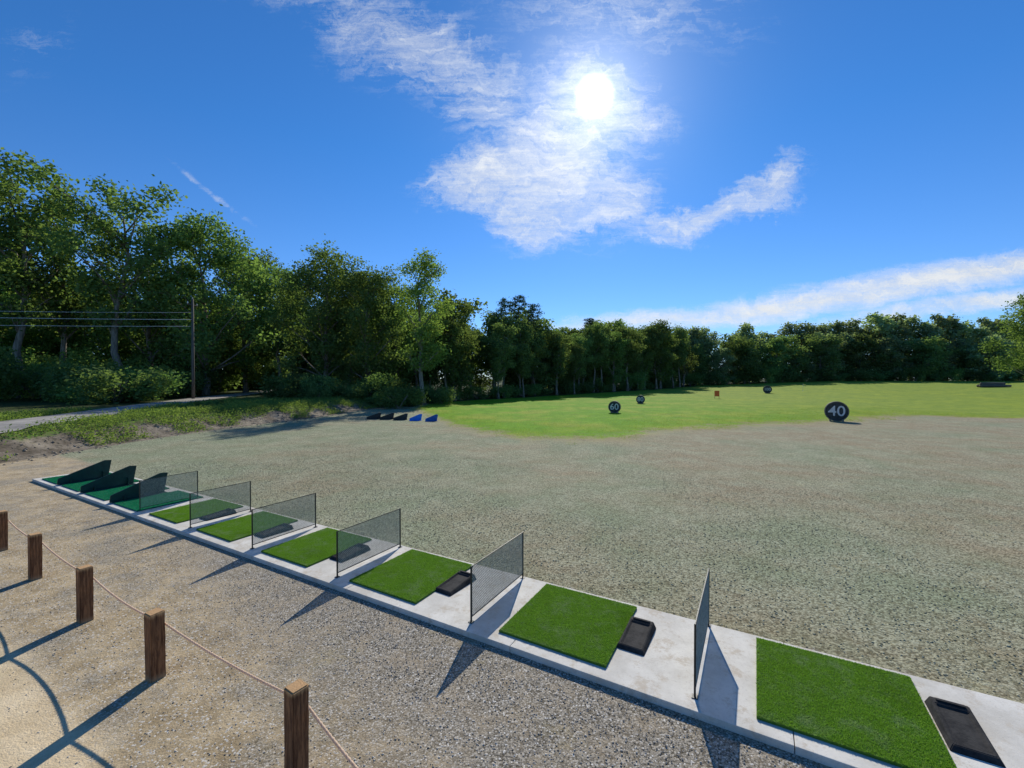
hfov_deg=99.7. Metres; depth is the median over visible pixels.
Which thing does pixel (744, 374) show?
shrub
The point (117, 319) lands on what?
power line
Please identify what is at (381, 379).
shrub
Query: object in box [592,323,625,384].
tree
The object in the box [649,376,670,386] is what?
shrub
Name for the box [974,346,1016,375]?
tree
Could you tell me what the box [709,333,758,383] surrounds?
tree
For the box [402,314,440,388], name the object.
tree
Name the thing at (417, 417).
bay divider
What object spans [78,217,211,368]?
tree
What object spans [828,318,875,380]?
tree
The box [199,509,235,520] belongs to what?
ball tray
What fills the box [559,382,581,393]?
shrub
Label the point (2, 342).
tree
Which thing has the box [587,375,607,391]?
shrub
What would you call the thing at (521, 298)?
pine tree
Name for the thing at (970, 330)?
tree
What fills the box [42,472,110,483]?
golf mat
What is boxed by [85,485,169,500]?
golf mat
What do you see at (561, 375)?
tree
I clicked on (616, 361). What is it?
tree
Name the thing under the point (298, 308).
tree
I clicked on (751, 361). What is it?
tree
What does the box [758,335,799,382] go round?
tree
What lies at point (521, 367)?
tree
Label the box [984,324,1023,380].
tree
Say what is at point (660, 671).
pavement
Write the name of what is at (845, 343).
tree
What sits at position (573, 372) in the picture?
tree
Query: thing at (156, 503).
bay divider
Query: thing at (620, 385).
shrub
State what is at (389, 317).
tree
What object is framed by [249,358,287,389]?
shrub
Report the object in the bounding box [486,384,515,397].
shrub
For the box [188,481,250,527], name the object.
bay divider
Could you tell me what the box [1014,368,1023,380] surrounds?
shrub
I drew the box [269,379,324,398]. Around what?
shrub
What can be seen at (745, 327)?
tree
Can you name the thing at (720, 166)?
sky
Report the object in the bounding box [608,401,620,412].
distance marker
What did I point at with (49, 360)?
shrub
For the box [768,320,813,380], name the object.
tree
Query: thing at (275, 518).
bay divider
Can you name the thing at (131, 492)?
bay divider
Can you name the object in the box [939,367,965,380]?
shrub
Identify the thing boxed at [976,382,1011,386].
log pile
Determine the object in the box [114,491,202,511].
golf mat
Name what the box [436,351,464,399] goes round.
tree
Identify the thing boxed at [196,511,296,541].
golf mat
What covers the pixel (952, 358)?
tree
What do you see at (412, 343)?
tree
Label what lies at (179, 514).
golf mat
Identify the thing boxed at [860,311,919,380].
tree
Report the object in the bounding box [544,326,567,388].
tree
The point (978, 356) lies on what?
tree
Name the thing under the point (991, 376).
shrub
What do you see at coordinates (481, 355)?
tree
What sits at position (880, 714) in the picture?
golf mat
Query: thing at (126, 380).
shrub
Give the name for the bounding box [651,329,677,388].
tree
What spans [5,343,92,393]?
shrub
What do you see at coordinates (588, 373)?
tree
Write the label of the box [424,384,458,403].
shrub
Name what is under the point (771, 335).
tree
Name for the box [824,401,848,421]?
distance marker
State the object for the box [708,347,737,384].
tree
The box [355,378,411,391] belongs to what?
shrub
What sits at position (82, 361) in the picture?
shrub
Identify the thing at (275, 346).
tree
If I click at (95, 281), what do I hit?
tree
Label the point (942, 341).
tree
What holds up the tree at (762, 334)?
on the ground
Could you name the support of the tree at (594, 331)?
on the ground
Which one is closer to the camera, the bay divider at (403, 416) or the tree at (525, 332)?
the bay divider at (403, 416)
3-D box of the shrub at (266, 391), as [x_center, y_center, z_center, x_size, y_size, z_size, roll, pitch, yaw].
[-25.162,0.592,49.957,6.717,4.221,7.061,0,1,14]
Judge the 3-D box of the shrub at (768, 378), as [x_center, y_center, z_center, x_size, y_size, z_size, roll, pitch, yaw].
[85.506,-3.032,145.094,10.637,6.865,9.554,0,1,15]
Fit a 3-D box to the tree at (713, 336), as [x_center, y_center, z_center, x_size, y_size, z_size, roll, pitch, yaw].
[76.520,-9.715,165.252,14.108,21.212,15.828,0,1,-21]
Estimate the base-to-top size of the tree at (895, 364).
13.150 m
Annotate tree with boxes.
[0,147,92,397]
[0,189,37,337]
[0,191,123,363]
[0,267,41,362]
[1,282,71,363]
[7,158,193,369]
[7,317,58,355]
[41,271,132,365]
[57,304,141,363]
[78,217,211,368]
[92,292,160,367]
[102,204,281,394]
[124,278,214,370]
[139,321,200,361]
[185,308,247,391]
[208,245,283,391]
[214,302,269,389]
[249,262,310,375]
[261,233,367,378]
[261,269,318,375]
[271,342,290,362]
[280,306,339,377]
[315,266,391,383]
[324,261,408,381]
[328,305,365,383]
[361,278,420,381]
[361,306,410,372]
[365,335,409,387]
[391,247,458,404]
[396,315,435,388]
[400,305,415,387]
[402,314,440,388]
[411,339,440,388]
[412,309,448,389]
[426,297,484,400]
[427,315,468,389]
[431,287,487,386]
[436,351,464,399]
[443,316,476,399]
[459,325,490,397]
[466,326,490,386]
[470,328,491,393]
[476,310,523,387]
[478,320,520,397]
[487,338,515,398]
[496,297,521,384]
[500,340,532,393]
[502,306,547,377]
[506,295,536,360]
[508,316,538,395]
[510,318,570,391]
[513,341,535,397]
[526,303,546,361]
[526,332,551,394]
[529,331,565,389]
[541,328,577,394]
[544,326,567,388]
[544,340,568,386]
[557,332,590,382]
[564,328,598,382]
[565,328,604,379]
[567,333,594,392]
[567,342,587,393]
[578,320,605,389]
[580,317,613,391]
[580,343,593,382]
[581,318,597,367]
[587,324,622,391]
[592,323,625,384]
[597,330,633,391]
[607,330,628,390]
[611,318,631,381]
[612,322,647,390]
[615,338,642,381]
[624,368,654,385]
[631,330,653,389]
[632,322,662,388]
[637,339,655,389]
[644,319,680,388]
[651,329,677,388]
[658,344,674,387]
[667,343,685,387]
[672,323,690,386]
[675,356,693,385]
[676,342,698,386]
[682,326,711,384]
[682,343,711,384]
[688,326,723,383]
[700,331,729,374]
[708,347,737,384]
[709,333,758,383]
[726,332,749,382]
[732,337,768,383]
[733,322,767,368]
[749,330,770,381]
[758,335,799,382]
[760,333,779,370]
[764,334,811,381]
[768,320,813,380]
[780,344,816,381]
[795,333,847,380]
[801,323,828,373]
[802,331,847,379]
[817,320,870,380]
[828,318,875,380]
[834,331,871,380]
[839,332,889,380]
[857,325,885,360]
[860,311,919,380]
[864,336,917,380]
[871,312,923,376]
[873,346,902,380]
[900,314,943,380]
[902,337,957,380]
[904,320,958,370]
[904,335,957,380]
[926,313,967,380]
[934,340,959,380]
[945,319,986,380]
[952,345,985,380]
[957,326,1010,380]
[964,333,1020,380]
[973,317,1013,380]
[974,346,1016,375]
[978,292,1023,377]
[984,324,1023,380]
[986,343,1023,380]
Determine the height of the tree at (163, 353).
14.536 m
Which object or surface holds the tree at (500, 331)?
on the ground
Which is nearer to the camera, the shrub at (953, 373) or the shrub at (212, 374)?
the shrub at (212, 374)
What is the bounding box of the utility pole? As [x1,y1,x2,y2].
[187,297,197,398]
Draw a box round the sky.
[0,0,1023,378]
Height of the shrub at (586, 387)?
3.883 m
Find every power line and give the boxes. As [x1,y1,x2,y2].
[0,325,190,326]
[9,311,191,312]
[25,318,191,319]
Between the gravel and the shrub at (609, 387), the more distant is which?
the shrub at (609, 387)
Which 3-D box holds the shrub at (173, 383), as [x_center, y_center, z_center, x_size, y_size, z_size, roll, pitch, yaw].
[-39.331,0.193,44.432,11.030,4.085,9.589,0,1,0]
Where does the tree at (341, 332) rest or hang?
on the ground
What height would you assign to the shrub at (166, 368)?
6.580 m
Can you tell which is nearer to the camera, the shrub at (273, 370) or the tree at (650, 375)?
the shrub at (273, 370)
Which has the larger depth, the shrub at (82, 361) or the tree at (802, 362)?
the tree at (802, 362)
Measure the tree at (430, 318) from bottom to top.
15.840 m
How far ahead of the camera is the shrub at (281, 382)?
47.81 m
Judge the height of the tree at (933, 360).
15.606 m
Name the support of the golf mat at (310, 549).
on the pavement
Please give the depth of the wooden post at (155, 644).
4.85 m
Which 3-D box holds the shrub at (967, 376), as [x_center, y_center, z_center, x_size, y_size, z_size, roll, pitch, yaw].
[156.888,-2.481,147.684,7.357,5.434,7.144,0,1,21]
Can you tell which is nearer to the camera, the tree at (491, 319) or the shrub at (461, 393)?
the shrub at (461, 393)
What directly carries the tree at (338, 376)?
on the ground
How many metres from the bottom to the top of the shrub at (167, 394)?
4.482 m
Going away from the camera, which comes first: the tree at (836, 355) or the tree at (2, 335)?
the tree at (2, 335)
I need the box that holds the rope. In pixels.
[8,520,357,767]
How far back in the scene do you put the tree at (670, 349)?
131.20 m
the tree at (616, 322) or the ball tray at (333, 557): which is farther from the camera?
the tree at (616, 322)
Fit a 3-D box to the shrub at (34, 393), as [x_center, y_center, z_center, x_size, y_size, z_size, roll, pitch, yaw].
[-55.235,-0.139,50.127,8.858,4.730,13.107,1,1,39]
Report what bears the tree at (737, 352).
on the ground
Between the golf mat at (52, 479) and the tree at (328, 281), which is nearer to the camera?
the golf mat at (52, 479)
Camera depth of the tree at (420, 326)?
55.56 m
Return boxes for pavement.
[32,471,1023,767]
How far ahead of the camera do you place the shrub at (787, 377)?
145.93 m
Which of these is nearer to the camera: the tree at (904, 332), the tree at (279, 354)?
the tree at (279, 354)
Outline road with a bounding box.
[0,390,271,432]
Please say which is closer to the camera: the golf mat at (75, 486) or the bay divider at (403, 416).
the golf mat at (75, 486)
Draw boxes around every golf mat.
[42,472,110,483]
[62,479,140,491]
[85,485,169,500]
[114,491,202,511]
[149,499,240,523]
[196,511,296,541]
[261,527,369,566]
[349,549,472,603]
[499,584,636,667]
[755,637,956,767]
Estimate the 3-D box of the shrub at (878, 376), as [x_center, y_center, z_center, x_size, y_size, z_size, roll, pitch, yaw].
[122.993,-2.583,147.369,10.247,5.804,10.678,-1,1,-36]
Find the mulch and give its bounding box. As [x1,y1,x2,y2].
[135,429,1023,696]
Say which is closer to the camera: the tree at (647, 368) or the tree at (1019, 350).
the tree at (1019, 350)
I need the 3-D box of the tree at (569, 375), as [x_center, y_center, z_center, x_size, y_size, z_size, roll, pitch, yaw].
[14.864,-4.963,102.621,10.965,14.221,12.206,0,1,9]
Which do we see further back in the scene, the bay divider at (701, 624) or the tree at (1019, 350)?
the tree at (1019, 350)
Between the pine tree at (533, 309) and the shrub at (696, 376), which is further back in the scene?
the shrub at (696, 376)
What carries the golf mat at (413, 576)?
on the pavement
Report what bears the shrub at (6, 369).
on the ground
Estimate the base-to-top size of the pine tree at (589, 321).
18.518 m
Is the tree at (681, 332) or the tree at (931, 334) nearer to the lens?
the tree at (681, 332)
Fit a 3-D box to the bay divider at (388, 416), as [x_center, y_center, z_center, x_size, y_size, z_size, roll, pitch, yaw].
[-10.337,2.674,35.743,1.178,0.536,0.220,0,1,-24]
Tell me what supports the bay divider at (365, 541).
on the pavement
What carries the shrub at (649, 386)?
on the ground
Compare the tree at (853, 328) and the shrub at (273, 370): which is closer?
the shrub at (273, 370)
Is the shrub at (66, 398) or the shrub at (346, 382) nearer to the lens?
the shrub at (66, 398)
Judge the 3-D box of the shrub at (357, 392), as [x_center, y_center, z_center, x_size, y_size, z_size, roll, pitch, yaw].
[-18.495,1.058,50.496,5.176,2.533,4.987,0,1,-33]
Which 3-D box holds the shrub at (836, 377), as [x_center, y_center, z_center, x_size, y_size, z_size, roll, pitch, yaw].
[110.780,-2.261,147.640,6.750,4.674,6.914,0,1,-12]
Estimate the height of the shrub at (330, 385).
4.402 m
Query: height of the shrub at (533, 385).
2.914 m
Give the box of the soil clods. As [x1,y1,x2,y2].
[0,404,364,465]
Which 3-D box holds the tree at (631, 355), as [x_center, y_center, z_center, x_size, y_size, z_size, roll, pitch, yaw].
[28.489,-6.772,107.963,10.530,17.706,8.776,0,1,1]
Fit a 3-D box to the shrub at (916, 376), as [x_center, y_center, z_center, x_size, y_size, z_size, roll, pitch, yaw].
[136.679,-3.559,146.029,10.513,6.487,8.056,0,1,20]
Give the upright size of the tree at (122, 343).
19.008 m
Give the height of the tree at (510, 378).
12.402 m
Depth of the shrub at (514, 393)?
75.44 m
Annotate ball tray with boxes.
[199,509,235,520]
[254,523,292,537]
[329,543,369,562]
[435,570,475,596]
[617,616,655,655]
[924,696,1005,767]
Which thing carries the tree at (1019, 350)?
on the ground
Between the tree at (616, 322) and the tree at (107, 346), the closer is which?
the tree at (107, 346)
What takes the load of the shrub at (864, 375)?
on the ground
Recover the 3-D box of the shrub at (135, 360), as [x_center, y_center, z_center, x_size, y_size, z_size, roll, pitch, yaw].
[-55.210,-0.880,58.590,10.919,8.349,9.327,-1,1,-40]
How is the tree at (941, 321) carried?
on the ground
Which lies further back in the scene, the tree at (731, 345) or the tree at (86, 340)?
the tree at (731, 345)
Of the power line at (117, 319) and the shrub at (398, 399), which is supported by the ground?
the shrub at (398, 399)
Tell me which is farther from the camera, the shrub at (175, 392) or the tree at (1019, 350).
the tree at (1019, 350)
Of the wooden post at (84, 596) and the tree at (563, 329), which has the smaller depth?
the wooden post at (84, 596)
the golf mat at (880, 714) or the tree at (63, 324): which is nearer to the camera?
the golf mat at (880, 714)
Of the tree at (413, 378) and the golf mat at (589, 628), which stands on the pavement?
the golf mat at (589, 628)
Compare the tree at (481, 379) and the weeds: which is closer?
the weeds
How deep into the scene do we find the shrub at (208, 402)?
36.08 m
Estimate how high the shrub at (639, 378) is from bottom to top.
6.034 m
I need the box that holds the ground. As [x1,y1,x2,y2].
[0,379,1023,767]
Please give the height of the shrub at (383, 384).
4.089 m
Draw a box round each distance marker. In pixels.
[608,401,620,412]
[636,395,644,403]
[763,385,771,392]
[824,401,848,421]
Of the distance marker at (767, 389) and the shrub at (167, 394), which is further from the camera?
the distance marker at (767, 389)
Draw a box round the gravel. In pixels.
[1,498,821,767]
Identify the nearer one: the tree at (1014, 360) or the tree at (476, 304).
the tree at (476, 304)
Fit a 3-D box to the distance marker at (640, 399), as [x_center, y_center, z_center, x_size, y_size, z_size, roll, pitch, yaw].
[17.453,2.094,58.660,1.140,1.140,0.402,0,1,22]
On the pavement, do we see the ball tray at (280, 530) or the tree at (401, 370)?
the ball tray at (280, 530)
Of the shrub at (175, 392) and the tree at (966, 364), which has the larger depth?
the tree at (966, 364)
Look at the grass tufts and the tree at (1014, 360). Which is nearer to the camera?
the grass tufts
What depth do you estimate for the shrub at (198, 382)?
56.84 m
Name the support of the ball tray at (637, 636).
on the pavement
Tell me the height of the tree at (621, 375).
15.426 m
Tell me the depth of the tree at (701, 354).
149.97 m
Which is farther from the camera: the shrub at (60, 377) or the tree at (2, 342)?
the tree at (2, 342)
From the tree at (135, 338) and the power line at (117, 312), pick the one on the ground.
the tree at (135, 338)
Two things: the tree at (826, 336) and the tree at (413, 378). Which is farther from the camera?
the tree at (826, 336)
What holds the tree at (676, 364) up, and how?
on the ground
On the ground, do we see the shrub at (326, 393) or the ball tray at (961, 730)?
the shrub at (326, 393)
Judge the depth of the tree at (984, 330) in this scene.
159.58 m
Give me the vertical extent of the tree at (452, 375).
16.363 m
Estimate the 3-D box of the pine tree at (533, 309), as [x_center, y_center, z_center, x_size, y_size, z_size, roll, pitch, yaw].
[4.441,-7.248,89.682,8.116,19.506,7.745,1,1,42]
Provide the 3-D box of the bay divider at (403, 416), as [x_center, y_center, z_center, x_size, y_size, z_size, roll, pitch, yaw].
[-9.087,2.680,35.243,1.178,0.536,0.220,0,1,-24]
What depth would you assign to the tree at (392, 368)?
76.29 m
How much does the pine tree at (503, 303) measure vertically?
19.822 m
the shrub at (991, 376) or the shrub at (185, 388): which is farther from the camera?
the shrub at (991, 376)
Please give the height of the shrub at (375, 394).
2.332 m
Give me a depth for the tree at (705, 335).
160.06 m
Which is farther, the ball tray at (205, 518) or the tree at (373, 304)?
the tree at (373, 304)
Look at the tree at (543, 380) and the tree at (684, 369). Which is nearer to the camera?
the tree at (543, 380)
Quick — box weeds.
[0,395,388,460]
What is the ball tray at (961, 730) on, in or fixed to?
on the pavement
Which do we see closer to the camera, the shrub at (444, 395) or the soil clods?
the soil clods
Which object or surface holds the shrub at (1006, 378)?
on the ground
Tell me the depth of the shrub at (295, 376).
48.87 m
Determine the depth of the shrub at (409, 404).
52.35 m
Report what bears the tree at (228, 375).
on the ground
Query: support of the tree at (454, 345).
on the ground
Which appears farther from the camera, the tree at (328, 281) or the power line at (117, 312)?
the tree at (328, 281)
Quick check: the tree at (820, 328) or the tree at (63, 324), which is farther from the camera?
the tree at (820, 328)
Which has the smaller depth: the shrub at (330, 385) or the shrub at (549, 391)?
the shrub at (330, 385)
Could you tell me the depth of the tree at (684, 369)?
139.23 m
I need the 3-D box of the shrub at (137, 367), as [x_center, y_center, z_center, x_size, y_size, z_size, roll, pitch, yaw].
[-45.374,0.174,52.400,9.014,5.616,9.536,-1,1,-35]
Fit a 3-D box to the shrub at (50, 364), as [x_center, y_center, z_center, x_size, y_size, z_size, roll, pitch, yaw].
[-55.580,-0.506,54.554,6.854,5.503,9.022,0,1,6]
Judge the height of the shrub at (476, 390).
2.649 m
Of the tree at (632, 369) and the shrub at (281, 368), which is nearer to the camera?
the shrub at (281, 368)
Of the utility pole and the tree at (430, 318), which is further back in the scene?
the tree at (430, 318)
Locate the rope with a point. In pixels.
(335, 742)
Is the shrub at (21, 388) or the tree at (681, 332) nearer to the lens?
the shrub at (21, 388)
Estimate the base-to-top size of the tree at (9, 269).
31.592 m
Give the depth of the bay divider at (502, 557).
6.47 m
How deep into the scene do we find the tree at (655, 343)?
118.79 m
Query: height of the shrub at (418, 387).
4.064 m
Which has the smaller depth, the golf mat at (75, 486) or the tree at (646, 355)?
the golf mat at (75, 486)
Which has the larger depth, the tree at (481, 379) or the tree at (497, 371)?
the tree at (481, 379)
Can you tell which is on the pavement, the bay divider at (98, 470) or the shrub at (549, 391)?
the bay divider at (98, 470)
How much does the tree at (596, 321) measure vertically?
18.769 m
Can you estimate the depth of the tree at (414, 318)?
67.77 m
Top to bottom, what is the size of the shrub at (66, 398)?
5.921 m
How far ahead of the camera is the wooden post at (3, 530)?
8.53 m
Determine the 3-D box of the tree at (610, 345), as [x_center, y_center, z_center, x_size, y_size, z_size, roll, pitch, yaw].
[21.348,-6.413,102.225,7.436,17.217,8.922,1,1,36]
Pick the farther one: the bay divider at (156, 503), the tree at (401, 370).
the tree at (401, 370)
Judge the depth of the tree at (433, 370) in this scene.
69.06 m
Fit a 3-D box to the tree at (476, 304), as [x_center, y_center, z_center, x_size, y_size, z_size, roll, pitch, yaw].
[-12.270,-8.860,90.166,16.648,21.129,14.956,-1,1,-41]
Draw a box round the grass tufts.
[412,401,1020,444]
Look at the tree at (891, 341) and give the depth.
150.38 m
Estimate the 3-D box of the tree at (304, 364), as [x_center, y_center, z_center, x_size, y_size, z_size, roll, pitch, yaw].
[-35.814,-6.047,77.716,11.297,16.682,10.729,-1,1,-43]
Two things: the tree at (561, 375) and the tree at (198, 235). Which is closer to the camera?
the tree at (198, 235)
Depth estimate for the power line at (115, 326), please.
47.96 m
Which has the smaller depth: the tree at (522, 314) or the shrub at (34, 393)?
the shrub at (34, 393)
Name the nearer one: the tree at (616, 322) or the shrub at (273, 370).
the shrub at (273, 370)
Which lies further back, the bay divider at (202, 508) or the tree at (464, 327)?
the tree at (464, 327)
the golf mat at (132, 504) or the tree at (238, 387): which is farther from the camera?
the tree at (238, 387)
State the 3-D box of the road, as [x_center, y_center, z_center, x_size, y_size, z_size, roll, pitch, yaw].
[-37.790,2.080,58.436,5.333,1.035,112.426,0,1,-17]
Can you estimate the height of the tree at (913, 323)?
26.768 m
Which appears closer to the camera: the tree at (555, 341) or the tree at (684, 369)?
the tree at (555, 341)
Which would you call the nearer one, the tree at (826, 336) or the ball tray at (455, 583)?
the ball tray at (455, 583)
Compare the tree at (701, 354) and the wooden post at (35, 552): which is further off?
the tree at (701, 354)
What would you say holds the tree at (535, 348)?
on the ground
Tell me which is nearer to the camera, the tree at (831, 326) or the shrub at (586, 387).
the shrub at (586, 387)
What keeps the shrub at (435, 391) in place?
on the ground
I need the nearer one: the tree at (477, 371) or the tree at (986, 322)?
the tree at (477, 371)
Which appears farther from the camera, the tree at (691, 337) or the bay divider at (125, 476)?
the tree at (691, 337)
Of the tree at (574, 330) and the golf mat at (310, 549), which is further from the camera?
the tree at (574, 330)
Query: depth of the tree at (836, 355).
148.03 m
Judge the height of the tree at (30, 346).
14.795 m
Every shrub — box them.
[0,341,34,400]
[0,355,37,398]
[2,350,58,392]
[2,364,88,399]
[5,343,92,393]
[10,358,102,401]
[28,359,91,373]
[34,360,149,399]
[42,357,133,402]
[45,351,132,371]
[52,367,191,402]
[56,363,182,404]
[64,346,155,371]
[72,364,178,401]
[91,354,177,374]
[97,381,165,401]
[98,363,176,388]
[100,363,179,398]
[154,368,209,396]
[160,358,222,395]
[162,380,184,398]
[166,367,196,396]
[193,400,204,405]
[206,400,219,404]
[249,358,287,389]
[252,361,291,386]
[252,375,319,398]
[253,371,322,397]
[265,351,296,377]
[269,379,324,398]
[284,368,332,395]
[296,370,340,396]
[304,386,332,398]
[329,382,371,398]
[337,378,360,388]
[353,370,400,396]
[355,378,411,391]
[359,373,403,393]
[363,396,388,405]
[369,383,430,408]
[371,390,388,407]
[389,391,422,406]
[407,382,431,401]
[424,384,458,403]
[425,384,441,400]
[435,371,474,399]
[463,385,488,398]
[485,385,523,397]
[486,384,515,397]
[514,383,543,395]
[526,383,542,395]
[539,387,553,394]
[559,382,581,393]
[571,380,595,392]
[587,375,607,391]
[603,377,623,389]
[605,383,614,391]
[621,370,652,389]
[639,382,654,388]
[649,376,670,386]
[680,372,708,385]
[698,370,724,385]
[735,365,767,383]
[755,366,782,382]
[769,368,801,382]
[794,371,817,381]
[829,373,851,380]
[843,366,876,380]
[864,369,895,380]
[881,368,913,380]
[897,365,932,380]
[926,371,951,380]
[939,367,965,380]
[960,369,987,380]
[981,371,1005,380]
[1002,372,1019,380]
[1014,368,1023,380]
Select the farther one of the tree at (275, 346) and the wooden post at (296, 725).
the tree at (275, 346)
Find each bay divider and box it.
[57,460,110,485]
[80,465,135,492]
[109,472,167,503]
[139,471,197,509]
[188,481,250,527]
[250,493,316,548]
[335,508,401,577]
[367,413,380,419]
[380,413,393,419]
[393,413,407,419]
[409,414,421,420]
[425,414,437,421]
[468,532,524,623]
[691,568,710,699]
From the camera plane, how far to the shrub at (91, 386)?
40.52 m
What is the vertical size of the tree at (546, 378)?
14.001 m
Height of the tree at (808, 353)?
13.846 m
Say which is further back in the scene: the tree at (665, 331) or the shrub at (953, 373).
the shrub at (953, 373)
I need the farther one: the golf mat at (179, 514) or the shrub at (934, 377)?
the shrub at (934, 377)
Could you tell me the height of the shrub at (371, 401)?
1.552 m
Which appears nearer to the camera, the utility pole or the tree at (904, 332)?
the utility pole
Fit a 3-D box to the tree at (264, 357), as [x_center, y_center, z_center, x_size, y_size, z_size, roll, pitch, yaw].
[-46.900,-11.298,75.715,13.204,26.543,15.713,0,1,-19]
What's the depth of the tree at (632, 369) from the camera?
113.65 m
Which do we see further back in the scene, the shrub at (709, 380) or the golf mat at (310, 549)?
the shrub at (709, 380)
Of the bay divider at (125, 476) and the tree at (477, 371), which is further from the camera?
the tree at (477, 371)
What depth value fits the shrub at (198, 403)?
34.75 m
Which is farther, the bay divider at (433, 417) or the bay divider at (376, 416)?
the bay divider at (376, 416)
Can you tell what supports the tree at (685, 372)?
on the ground
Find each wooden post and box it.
[0,510,7,551]
[27,532,42,580]
[75,564,93,623]
[144,607,165,682]
[284,679,308,767]
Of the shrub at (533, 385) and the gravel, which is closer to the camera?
the gravel
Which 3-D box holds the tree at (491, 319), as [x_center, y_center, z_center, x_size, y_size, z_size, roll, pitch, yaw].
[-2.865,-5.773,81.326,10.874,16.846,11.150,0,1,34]
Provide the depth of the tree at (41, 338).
66.57 m
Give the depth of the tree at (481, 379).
90.85 m
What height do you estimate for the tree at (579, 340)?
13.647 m
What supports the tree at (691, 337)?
on the ground
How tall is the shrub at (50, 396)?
5.945 m
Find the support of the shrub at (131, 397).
on the ground
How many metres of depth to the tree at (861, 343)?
149.44 m
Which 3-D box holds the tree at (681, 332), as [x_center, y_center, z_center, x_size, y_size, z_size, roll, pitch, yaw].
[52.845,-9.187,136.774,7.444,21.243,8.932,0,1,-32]
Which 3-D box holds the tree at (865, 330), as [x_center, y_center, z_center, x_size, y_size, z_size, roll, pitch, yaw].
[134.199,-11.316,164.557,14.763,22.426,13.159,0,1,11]
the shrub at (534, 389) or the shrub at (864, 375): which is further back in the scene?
the shrub at (864, 375)
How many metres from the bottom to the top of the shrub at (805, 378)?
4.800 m
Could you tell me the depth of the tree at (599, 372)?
107.80 m
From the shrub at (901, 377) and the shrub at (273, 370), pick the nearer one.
the shrub at (273, 370)
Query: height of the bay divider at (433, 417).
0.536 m

